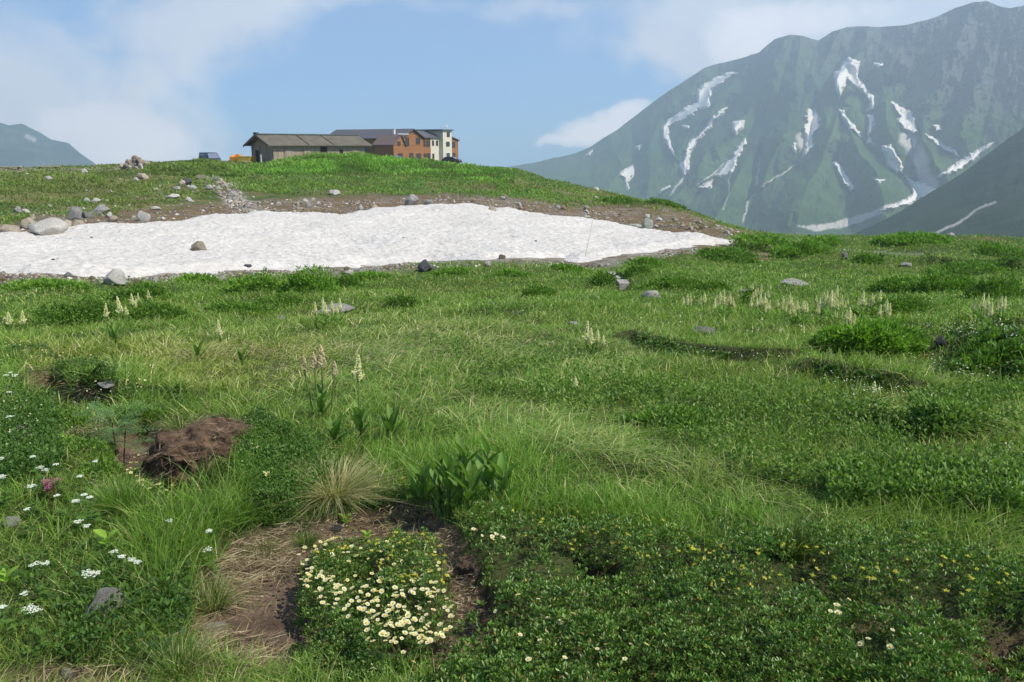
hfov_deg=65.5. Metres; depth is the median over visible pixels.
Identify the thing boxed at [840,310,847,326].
false hellebore
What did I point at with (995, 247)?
leafy bush
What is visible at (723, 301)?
false hellebore
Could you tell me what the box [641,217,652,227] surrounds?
boulder
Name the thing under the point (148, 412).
herb clump
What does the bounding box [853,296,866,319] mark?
false hellebore
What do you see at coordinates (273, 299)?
leafy bush
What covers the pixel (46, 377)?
grass tussock
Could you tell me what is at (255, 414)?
leaf cushion
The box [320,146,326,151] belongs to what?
window
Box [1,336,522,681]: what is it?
dry straw
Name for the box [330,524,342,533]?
boulder
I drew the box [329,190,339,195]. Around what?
boulder
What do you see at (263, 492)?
leaf cushion
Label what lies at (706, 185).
snow patch
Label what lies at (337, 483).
grass tussock
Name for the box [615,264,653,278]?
leafy bush
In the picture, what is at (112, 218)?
boulder
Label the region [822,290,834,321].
false hellebore
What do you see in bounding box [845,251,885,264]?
leafy bush
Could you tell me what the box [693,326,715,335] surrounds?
boulder
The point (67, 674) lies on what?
boulder
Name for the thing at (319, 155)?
herb clump
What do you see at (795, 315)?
false hellebore
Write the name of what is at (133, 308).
false hellebore
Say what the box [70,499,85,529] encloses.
umbel flower
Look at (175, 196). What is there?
boulder
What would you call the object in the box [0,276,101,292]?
leafy bush
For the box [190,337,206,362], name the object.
false hellebore
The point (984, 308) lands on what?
false hellebore
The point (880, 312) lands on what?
false hellebore
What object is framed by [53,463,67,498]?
umbel flower
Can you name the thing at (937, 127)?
snow patch
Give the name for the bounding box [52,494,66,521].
umbel flower
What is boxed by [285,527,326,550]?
grass tussock
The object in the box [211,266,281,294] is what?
leafy bush
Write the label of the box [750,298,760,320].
false hellebore
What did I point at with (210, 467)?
grass tussock
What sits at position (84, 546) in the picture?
umbel flower
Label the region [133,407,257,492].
peat bank
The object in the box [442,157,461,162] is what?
parked car
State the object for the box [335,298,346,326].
false hellebore
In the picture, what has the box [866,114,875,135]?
snow patch
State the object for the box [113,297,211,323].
leafy bush
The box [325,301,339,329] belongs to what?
false hellebore
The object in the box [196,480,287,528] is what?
grass tussock
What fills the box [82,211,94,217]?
boulder
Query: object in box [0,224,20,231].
boulder
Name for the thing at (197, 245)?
boulder
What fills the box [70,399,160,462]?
ferny plant
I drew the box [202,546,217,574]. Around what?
umbel flower
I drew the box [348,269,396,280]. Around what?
leafy bush
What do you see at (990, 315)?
false hellebore
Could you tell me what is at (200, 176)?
boulder
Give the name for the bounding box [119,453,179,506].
avens mat
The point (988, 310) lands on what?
false hellebore
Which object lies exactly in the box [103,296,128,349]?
false hellebore
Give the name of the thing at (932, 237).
leafy bush
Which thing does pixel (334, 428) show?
false hellebore
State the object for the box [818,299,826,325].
false hellebore
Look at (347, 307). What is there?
boulder
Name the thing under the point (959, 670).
avens mat
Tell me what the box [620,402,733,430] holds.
leafy bush
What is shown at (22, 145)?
mountain
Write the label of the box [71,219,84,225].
boulder
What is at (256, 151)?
door
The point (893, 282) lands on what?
leafy bush
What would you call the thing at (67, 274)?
stone
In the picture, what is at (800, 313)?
false hellebore
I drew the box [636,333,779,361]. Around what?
leaf cushion
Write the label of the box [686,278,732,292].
leafy bush
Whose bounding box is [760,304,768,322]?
false hellebore
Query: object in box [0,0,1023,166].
sky
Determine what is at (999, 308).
false hellebore
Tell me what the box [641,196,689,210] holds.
leafy bush
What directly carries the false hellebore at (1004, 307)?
on the ground at (278, 622)
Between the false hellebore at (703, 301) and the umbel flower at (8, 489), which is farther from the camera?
the false hellebore at (703, 301)
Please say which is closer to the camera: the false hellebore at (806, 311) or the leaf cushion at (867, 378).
the leaf cushion at (867, 378)
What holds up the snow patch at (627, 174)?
on the mountain at (957, 74)
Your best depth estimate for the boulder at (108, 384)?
5.48 m
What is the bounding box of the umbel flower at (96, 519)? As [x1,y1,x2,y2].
[86,495,101,533]
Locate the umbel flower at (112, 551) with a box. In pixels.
[108,549,121,582]
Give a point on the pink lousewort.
(47, 490)
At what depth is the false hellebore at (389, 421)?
4.40 m
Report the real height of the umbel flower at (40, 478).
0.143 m
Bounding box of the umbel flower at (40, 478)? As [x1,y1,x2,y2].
[35,465,46,491]
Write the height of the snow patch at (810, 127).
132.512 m
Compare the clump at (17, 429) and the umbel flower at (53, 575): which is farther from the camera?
the clump at (17, 429)
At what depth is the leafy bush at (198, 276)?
19.32 m
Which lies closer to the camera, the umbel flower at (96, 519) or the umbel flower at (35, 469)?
the umbel flower at (96, 519)
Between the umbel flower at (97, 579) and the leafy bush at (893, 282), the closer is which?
the umbel flower at (97, 579)
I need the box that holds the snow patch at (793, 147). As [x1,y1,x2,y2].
[791,142,796,152]
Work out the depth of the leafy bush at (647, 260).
26.82 m
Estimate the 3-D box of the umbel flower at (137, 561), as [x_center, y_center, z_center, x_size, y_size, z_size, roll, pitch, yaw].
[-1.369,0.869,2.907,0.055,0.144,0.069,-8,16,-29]
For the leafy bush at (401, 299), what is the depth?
12.03 m
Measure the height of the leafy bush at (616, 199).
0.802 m
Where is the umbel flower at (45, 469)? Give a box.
[40,468,54,489]
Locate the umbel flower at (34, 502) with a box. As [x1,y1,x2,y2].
[26,484,42,520]
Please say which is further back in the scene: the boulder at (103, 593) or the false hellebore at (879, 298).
the false hellebore at (879, 298)
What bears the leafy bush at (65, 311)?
on the ground at (278, 622)
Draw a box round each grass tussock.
[34,365,54,395]
[68,468,172,522]
[93,617,230,681]
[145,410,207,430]
[158,452,238,499]
[161,555,263,628]
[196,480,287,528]
[222,436,429,529]
[229,392,255,404]
[239,533,300,560]
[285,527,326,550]
[302,617,362,671]
[376,508,414,526]
[744,506,849,571]
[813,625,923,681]
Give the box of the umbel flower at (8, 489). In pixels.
[0,474,11,510]
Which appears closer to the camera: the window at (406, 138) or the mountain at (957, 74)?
the window at (406, 138)
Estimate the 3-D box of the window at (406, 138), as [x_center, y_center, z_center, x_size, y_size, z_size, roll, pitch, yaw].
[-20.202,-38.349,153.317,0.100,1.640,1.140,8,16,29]
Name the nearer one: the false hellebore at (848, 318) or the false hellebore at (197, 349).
the false hellebore at (197, 349)
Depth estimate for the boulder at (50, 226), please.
30.33 m
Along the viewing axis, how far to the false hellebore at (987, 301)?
8.15 m
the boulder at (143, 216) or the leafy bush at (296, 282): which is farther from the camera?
the boulder at (143, 216)
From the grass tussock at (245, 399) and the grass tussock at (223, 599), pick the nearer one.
the grass tussock at (223, 599)
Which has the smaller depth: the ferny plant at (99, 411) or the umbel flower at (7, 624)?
the umbel flower at (7, 624)
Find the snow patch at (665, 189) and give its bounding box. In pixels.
[659,185,670,193]
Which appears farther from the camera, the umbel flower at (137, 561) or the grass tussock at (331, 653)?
the umbel flower at (137, 561)
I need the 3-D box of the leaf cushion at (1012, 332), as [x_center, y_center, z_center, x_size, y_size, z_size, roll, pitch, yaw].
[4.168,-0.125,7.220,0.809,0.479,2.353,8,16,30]
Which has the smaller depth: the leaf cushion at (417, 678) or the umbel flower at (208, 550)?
the leaf cushion at (417, 678)
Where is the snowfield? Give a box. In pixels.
[0,203,732,277]
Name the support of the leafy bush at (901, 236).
on the ground at (278, 622)
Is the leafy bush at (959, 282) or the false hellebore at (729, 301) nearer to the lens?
the false hellebore at (729, 301)
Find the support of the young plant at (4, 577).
on the ground at (278, 622)
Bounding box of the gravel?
[0,166,936,633]
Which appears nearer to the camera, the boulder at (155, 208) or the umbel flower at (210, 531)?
the umbel flower at (210, 531)
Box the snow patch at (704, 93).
[661,71,737,155]
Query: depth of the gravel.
43.79 m
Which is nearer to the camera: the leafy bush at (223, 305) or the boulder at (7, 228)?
the leafy bush at (223, 305)
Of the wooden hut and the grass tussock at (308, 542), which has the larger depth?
the wooden hut
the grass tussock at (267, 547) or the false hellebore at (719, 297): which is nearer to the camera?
the grass tussock at (267, 547)
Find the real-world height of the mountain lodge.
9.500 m
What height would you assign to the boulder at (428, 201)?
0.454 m
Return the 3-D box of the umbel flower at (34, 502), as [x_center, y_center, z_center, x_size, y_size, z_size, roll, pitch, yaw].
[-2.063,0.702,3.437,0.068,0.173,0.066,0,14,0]
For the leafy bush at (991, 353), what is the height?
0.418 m
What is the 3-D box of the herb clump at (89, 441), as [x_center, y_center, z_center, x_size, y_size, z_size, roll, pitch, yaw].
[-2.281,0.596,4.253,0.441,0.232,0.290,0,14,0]
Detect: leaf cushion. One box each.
[0,339,53,364]
[48,345,152,388]
[95,377,198,415]
[231,406,313,479]
[243,468,306,525]
[290,641,445,681]
[365,477,428,511]
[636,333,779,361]
[816,363,908,400]
[898,351,1023,379]
[924,323,1023,344]
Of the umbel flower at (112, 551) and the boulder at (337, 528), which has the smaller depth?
the umbel flower at (112, 551)
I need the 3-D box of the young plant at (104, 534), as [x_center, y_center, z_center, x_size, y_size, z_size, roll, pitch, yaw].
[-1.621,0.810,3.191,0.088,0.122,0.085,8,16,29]
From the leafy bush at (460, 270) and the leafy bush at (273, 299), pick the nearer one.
the leafy bush at (273, 299)
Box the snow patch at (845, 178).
[832,161,856,191]
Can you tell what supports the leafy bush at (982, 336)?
on the ground at (278, 622)
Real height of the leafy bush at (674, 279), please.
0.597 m
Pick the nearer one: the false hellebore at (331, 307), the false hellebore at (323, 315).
the false hellebore at (331, 307)
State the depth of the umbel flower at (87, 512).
3.35 m
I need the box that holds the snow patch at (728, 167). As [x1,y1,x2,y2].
[714,137,746,177]
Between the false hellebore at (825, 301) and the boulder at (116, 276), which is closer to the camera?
the false hellebore at (825, 301)
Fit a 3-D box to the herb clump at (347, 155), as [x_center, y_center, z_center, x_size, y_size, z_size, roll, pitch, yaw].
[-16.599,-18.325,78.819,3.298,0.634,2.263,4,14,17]
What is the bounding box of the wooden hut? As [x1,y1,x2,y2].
[243,132,371,162]
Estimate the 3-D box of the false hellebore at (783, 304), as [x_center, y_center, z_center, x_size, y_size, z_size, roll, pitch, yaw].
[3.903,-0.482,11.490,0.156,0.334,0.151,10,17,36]
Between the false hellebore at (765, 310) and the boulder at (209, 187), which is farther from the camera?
the boulder at (209, 187)
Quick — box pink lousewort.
[40,477,62,503]
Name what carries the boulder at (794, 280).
on the ground at (278, 622)
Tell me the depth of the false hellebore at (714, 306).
10.54 m
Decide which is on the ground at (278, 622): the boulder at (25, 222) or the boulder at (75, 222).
the boulder at (25, 222)
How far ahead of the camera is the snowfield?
31.00 m
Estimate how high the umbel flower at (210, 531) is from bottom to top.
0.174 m
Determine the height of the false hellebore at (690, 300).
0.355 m
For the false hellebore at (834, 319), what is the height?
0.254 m
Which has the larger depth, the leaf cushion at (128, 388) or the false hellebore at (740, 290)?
the false hellebore at (740, 290)
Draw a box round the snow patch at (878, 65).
[873,62,882,67]
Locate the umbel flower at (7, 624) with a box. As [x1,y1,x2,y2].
[0,604,17,643]
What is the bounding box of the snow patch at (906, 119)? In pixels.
[890,101,918,133]
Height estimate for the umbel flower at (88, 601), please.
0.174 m
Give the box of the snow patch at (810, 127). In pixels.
[800,109,820,160]
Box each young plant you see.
[0,566,19,592]
[93,529,120,548]
[339,513,351,527]
[361,530,372,542]
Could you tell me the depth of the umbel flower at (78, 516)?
3.30 m
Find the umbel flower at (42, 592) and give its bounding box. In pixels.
[28,561,47,603]
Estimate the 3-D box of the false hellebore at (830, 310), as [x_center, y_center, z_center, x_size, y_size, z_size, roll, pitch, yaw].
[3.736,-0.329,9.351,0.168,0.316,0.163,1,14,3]
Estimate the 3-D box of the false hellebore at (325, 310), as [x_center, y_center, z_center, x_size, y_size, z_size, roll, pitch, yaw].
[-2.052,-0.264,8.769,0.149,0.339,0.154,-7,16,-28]
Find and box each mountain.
[0,123,95,167]
[507,1,1023,232]
[853,128,1023,237]
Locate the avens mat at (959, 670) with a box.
[432,499,1023,681]
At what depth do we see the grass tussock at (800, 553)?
3.05 m
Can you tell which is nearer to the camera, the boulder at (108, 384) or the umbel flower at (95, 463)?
the umbel flower at (95, 463)
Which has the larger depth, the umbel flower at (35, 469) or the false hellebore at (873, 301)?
the false hellebore at (873, 301)
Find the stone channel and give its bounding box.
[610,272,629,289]
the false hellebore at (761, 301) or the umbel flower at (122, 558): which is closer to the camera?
the umbel flower at (122, 558)
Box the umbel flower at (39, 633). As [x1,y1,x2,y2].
[27,606,50,655]
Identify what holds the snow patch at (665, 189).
on the mountain at (957, 74)
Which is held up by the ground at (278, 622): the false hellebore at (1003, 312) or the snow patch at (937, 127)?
the false hellebore at (1003, 312)
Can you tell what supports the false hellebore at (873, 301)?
on the ground at (278, 622)
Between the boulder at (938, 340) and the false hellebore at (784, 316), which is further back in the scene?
the false hellebore at (784, 316)
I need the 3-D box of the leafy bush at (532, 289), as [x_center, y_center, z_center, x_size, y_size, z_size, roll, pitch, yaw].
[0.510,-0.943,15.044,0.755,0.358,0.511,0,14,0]
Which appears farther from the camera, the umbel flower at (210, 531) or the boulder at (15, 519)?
the boulder at (15, 519)
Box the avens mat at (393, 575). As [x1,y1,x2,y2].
[294,527,457,681]
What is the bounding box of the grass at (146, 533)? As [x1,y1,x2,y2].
[0,151,1023,681]
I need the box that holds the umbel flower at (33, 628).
[21,603,45,652]
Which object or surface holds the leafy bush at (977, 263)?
on the ground at (278, 622)
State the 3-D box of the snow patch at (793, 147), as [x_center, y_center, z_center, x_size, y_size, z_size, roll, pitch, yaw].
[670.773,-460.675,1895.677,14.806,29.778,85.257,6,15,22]
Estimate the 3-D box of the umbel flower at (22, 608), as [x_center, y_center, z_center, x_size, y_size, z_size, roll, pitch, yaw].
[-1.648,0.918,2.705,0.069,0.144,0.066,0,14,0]
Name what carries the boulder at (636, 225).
on the ground at (278, 622)
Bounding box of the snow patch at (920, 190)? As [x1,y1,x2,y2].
[881,175,935,210]
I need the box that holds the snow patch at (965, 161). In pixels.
[937,142,993,176]
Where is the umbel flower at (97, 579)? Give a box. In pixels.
[90,570,99,597]
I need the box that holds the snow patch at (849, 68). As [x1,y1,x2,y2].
[833,57,874,111]
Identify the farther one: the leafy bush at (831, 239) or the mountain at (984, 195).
the mountain at (984, 195)
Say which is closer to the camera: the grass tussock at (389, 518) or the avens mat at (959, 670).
the avens mat at (959, 670)
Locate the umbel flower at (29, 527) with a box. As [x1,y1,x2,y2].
[22,507,37,538]
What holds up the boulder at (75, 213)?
on the ground at (278, 622)
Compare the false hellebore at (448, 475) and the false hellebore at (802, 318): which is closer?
the false hellebore at (448, 475)
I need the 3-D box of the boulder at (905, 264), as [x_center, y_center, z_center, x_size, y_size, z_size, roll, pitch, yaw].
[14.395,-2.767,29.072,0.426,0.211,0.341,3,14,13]
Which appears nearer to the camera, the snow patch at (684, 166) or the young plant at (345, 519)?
the young plant at (345, 519)
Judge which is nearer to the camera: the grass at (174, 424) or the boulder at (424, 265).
the grass at (174, 424)
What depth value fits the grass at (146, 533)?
5.46 m
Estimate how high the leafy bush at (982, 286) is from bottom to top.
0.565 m
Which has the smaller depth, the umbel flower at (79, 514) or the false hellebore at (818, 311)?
the umbel flower at (79, 514)
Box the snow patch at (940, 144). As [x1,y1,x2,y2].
[925,134,959,157]
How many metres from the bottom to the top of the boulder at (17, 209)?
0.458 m
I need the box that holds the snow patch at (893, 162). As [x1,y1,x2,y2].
[881,144,903,174]
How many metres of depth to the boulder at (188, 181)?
63.86 m
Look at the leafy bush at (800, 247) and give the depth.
33.69 m
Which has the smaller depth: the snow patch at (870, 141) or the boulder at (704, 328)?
the boulder at (704, 328)
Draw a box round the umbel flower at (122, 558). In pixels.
[115,554,127,591]
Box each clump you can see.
[7,425,28,441]
[34,405,95,427]
[47,433,126,468]
[72,455,143,490]
[106,402,171,437]
[291,151,324,159]
[307,153,341,157]
[328,153,358,157]
[341,151,380,155]
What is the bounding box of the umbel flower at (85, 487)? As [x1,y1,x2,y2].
[76,474,88,499]
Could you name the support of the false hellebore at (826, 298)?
on the ground at (278, 622)
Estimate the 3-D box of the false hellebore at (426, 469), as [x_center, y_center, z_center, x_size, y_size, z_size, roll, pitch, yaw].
[-0.355,0.644,3.620,0.206,0.331,0.165,-11,18,-38]
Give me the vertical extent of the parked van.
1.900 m
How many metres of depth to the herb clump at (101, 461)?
3.94 m
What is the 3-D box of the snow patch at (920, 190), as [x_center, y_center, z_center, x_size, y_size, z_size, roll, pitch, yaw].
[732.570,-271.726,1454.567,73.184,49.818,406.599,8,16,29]
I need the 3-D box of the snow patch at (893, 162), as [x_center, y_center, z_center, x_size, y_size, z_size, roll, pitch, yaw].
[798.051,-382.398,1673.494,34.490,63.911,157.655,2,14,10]
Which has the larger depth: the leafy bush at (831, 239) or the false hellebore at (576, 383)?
the leafy bush at (831, 239)
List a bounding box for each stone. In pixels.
[64,272,72,276]
[178,180,184,186]
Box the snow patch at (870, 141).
[866,136,874,146]
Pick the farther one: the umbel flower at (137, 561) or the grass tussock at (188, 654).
the umbel flower at (137, 561)
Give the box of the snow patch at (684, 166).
[678,107,727,175]
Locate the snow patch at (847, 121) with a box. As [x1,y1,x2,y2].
[839,109,861,136]
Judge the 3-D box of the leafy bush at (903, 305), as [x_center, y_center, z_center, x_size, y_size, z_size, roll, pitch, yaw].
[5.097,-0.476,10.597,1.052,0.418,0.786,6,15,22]
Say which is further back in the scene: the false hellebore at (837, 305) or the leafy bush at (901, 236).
the leafy bush at (901, 236)
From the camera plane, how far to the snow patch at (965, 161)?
1532.89 m
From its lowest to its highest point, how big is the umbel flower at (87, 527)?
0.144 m
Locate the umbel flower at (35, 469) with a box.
[29,455,42,488]
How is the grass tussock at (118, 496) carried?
on the ground at (278, 622)
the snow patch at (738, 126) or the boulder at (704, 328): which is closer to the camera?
the boulder at (704, 328)
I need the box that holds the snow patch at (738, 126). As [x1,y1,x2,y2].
[732,120,744,135]
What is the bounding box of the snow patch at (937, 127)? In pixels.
[933,124,941,132]
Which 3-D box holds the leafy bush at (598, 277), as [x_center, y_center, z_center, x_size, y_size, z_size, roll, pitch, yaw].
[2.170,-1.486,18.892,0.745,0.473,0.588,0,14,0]
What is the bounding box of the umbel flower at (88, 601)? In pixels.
[84,570,97,602]
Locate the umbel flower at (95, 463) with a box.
[90,460,103,483]
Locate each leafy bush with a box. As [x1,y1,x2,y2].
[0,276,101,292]
[20,293,118,325]
[99,278,186,301]
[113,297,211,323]
[172,272,222,283]
[202,298,283,314]
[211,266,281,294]
[253,290,305,306]
[272,263,340,293]
[323,272,367,288]
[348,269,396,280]
[382,293,420,309]
[427,266,470,275]
[494,267,532,276]
[520,283,557,298]
[547,262,590,272]
[588,269,618,286]
[589,195,645,203]
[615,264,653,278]
[620,256,671,267]
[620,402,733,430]
[636,273,704,291]
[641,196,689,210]
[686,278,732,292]
[695,244,760,263]
[724,231,796,252]
[739,287,767,301]
[765,234,838,258]
[800,315,932,359]
[804,233,842,245]
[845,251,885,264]
[852,288,936,317]
[857,273,932,294]
[868,231,920,245]
[899,230,956,244]
[899,267,977,294]
[923,250,1023,275]
[945,335,1023,378]
[952,323,1023,358]
[959,271,1023,299]
[971,241,1023,257]
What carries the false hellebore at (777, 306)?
on the ground at (278, 622)
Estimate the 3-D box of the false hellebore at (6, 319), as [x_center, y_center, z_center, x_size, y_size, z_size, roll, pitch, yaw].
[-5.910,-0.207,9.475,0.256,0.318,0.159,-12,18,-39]
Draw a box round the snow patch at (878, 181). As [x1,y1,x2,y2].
[874,179,885,183]
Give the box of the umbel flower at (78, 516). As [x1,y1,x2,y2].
[71,499,85,537]
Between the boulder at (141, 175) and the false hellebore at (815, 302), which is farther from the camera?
the boulder at (141, 175)
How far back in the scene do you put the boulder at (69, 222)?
34.39 m
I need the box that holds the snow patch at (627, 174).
[619,165,634,189]
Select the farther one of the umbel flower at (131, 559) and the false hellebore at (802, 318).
the false hellebore at (802, 318)
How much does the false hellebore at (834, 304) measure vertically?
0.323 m
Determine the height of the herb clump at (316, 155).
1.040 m
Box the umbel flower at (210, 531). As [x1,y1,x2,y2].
[203,529,216,564]
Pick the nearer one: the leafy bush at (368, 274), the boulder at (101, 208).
the leafy bush at (368, 274)
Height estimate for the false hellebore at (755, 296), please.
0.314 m
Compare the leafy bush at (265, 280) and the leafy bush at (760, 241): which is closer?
the leafy bush at (265, 280)
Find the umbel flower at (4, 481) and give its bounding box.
[0,457,9,485]
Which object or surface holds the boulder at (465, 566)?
on the ground at (278, 622)
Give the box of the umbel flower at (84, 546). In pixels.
[73,519,90,559]
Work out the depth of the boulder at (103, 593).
2.75 m
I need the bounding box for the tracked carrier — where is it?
[229,154,255,162]
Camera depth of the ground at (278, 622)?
3.84 m
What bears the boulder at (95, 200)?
on the ground at (278, 622)
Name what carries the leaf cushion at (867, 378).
on the ground at (278, 622)
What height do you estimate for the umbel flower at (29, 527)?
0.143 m
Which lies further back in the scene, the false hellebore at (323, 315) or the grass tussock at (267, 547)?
the false hellebore at (323, 315)
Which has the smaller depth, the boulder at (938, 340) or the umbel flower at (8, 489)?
the umbel flower at (8, 489)
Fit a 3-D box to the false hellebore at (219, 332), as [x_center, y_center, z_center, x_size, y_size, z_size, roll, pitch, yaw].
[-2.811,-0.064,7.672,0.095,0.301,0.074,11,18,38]
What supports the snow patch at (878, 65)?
on the mountain at (957, 74)
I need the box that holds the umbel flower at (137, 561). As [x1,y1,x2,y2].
[131,559,142,588]
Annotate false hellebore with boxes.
[2,310,26,331]
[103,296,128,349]
[129,296,139,320]
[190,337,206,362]
[215,320,224,343]
[233,345,250,364]
[301,344,337,422]
[310,302,321,329]
[318,298,329,328]
[320,302,330,330]
[322,412,350,449]
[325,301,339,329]
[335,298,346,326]
[348,355,370,441]
[380,403,403,443]
[407,450,454,519]
[433,434,524,520]
[570,376,581,399]
[582,321,605,357]
[683,294,691,314]
[686,294,694,313]
[697,293,710,319]
[710,300,717,317]
[715,299,722,317]
[716,291,722,314]
[716,297,728,321]
[720,290,726,313]
[724,293,734,317]
[737,286,743,302]
[743,297,754,321]
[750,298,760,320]
[752,291,758,307]
[754,295,763,315]
[757,297,762,320]
[758,292,768,320]
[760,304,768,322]
[769,299,782,322]
[779,296,784,313]
[780,306,790,324]
[784,292,792,318]
[789,304,796,325]
[791,302,800,326]
[796,302,807,325]
[797,301,807,327]
[802,305,809,326]
[810,304,821,328]
[811,295,818,315]
[812,297,824,317]
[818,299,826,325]
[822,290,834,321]
[823,290,829,309]
[824,300,833,324]
[828,300,835,320]
[830,310,837,324]
[831,299,843,324]
[837,295,846,316]
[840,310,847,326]
[845,308,855,327]
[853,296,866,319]
[854,291,867,319]
[863,300,870,318]
[866,293,876,316]
[867,298,876,316]
[867,381,876,400]
[873,304,883,319]
[874,290,881,313]
[878,299,890,319]
[971,293,985,326]
[974,300,993,326]
[979,295,994,321]
[981,305,989,324]
[983,302,994,324]
[992,296,1006,323]
[994,301,1007,323]
[997,296,1010,320]
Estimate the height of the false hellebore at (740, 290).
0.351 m
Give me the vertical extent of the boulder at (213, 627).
0.059 m
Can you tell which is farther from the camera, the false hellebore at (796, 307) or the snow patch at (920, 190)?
the snow patch at (920, 190)
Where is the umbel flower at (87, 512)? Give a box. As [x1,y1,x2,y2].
[80,493,94,526]
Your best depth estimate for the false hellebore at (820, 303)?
10.53 m
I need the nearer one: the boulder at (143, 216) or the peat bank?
the peat bank
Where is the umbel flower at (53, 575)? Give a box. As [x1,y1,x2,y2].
[41,560,57,596]
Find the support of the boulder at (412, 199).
on the ground at (278, 622)
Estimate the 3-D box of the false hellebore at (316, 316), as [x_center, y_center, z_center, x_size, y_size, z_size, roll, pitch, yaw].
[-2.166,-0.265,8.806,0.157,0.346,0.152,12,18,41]
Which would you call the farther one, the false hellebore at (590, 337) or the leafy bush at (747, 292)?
the leafy bush at (747, 292)
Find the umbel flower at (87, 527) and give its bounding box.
[79,524,96,556]
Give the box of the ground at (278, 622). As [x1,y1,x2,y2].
[0,158,1023,681]
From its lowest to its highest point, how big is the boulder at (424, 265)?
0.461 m
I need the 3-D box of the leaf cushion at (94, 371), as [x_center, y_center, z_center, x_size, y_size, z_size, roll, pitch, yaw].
[-3.170,0.154,6.257,0.736,0.378,1.832,-10,17,-36]
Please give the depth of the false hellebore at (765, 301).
10.22 m
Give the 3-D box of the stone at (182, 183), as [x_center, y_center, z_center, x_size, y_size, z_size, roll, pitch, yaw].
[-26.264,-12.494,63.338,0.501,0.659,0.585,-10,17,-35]
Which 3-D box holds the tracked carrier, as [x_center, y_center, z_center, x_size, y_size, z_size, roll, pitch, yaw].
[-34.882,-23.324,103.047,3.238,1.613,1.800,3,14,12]
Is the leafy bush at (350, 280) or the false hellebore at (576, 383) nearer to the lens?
the false hellebore at (576, 383)
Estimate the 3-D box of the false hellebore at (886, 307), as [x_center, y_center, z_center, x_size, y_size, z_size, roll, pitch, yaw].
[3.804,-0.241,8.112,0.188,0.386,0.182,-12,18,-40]
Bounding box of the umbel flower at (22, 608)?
[16,590,36,628]
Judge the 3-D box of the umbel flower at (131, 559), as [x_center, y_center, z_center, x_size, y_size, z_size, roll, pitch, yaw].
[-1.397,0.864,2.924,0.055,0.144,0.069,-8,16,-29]
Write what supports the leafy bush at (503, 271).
on the ground at (278, 622)
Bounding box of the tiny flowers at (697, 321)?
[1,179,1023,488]
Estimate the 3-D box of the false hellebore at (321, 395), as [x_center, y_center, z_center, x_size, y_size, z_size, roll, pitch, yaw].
[-1.137,0.269,4.759,0.207,0.512,0.137,6,15,22]
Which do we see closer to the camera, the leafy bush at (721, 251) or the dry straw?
the dry straw
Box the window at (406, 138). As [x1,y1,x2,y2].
[405,137,408,145]
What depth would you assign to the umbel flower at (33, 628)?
2.58 m
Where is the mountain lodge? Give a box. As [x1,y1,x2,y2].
[330,123,459,161]
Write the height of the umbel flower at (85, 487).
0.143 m
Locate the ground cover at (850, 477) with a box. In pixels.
[0,239,1023,665]
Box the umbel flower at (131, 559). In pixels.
[127,557,136,582]
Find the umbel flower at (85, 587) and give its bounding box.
[81,569,91,597]
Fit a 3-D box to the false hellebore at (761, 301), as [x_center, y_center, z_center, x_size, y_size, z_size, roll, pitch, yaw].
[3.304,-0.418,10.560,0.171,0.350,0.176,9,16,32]
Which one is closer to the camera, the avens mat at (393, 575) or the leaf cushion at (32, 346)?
the avens mat at (393, 575)
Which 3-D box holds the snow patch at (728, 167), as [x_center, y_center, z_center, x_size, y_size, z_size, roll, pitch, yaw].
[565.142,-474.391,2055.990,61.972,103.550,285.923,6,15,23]
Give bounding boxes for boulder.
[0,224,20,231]
[2,516,19,528]
[13,206,21,212]
[20,217,35,228]
[27,217,67,235]
[61,668,74,679]
[64,220,71,226]
[68,206,81,219]
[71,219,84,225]
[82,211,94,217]
[84,587,128,626]
[90,198,100,202]
[92,205,109,213]
[97,378,122,388]
[103,268,126,285]
[108,215,117,221]
[136,173,148,178]
[138,211,150,220]
[150,206,161,209]
[166,194,179,198]
[182,178,191,184]
[191,241,206,250]
[196,175,209,179]
[202,621,228,639]
[206,185,213,189]
[316,303,354,315]
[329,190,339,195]
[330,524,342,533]
[404,194,418,204]
[417,259,432,271]
[424,199,432,204]
[455,559,474,574]
[627,224,641,226]
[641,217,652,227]
[641,290,660,298]
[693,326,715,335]
[780,278,807,286]
[841,252,848,259]
[901,262,911,266]
[934,336,946,347]
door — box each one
[255,150,259,162]
[284,149,292,158]
[303,149,310,155]
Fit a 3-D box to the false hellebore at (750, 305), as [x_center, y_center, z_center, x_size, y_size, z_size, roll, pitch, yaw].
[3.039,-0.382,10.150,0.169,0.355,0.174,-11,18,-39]
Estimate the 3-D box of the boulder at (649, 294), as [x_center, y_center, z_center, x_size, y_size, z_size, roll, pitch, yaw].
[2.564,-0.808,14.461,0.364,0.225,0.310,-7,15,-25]
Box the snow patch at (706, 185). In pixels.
[698,179,713,189]
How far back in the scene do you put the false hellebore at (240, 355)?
6.56 m
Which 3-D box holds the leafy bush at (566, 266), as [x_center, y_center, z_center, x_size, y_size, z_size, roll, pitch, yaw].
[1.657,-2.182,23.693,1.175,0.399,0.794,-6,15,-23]
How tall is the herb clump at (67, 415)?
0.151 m
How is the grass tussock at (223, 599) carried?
on the ground at (278, 622)
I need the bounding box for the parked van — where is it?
[198,152,220,160]
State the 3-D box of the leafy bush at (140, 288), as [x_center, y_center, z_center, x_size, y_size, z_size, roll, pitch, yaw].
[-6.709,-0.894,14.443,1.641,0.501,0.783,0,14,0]
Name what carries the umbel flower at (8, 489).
on the ground at (278, 622)

